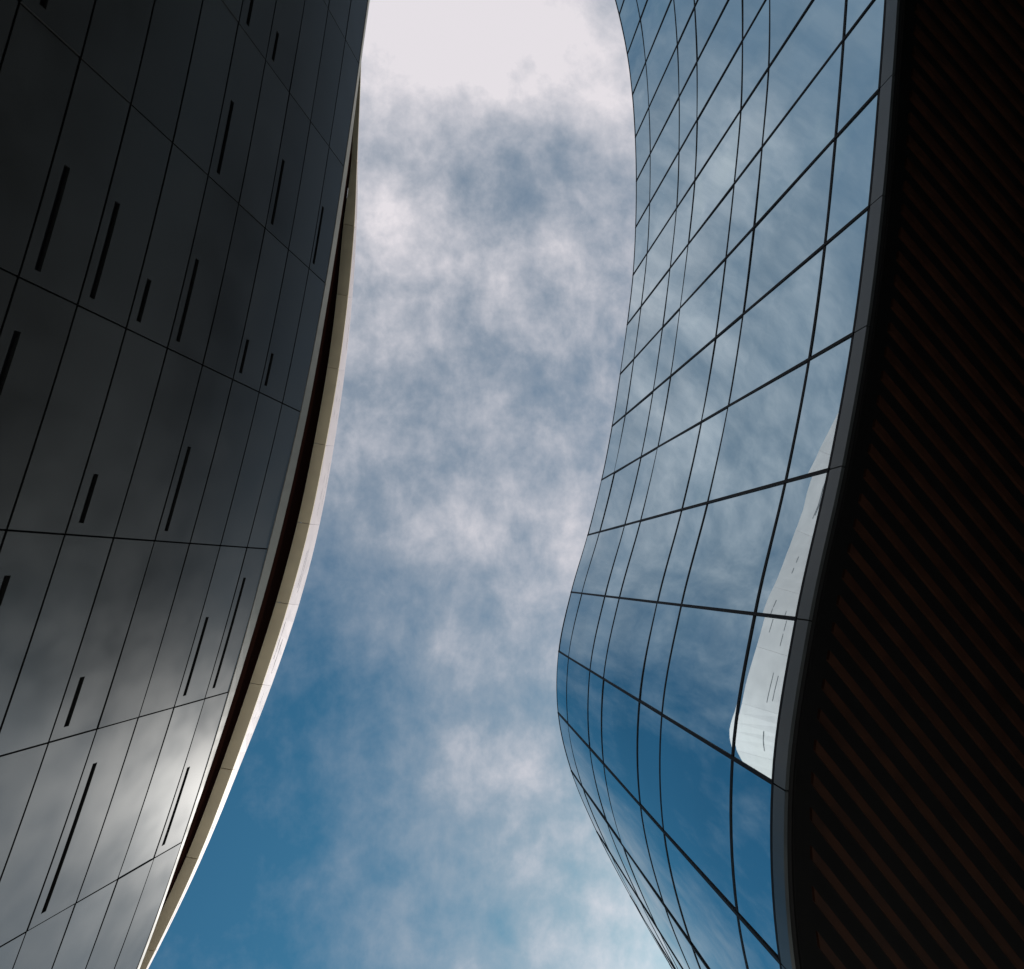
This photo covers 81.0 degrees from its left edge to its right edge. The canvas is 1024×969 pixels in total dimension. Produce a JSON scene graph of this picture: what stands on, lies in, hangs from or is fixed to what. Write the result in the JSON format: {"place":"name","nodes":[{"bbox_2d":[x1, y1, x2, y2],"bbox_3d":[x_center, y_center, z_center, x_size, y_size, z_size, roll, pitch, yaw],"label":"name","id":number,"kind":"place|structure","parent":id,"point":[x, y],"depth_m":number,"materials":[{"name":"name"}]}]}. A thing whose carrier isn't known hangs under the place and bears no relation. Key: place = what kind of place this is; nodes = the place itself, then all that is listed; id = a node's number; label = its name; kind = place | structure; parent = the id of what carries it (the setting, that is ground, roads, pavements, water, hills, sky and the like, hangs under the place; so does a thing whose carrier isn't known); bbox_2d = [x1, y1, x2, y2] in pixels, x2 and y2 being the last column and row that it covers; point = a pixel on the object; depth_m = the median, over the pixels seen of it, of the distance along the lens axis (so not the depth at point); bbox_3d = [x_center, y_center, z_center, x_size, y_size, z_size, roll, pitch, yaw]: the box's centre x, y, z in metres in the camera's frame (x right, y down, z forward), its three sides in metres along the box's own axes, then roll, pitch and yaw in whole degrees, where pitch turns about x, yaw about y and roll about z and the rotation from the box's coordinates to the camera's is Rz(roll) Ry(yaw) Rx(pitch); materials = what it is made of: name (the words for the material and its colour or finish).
{"place":"outdoors","nodes":[
{"label":"outdoors","id":0,"kind":"place"},
{"bbox_2d":[0,0,369,968],"bbox_3d":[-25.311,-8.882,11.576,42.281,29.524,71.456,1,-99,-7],"label":"metal clad building","id":1,"kind":"structure","parent":0,"point":[178,204],"depth_m":14.38,"materials":[{"name":"grey metal"}]},
{"bbox_2d":[148,0,670,968],"label":"sky","id":2,"kind":"structure","parent":0,"point":[404,794],"materials":[{"name":"blue"}]},
{"bbox_2d":[556,0,1023,968],"bbox_3d":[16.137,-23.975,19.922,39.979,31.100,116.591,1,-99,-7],"label":"glass building","id":3,"kind":"structure","parent":0,"point":[790,684],"depth_m":8.93,"materials":[{"name":"glass"}]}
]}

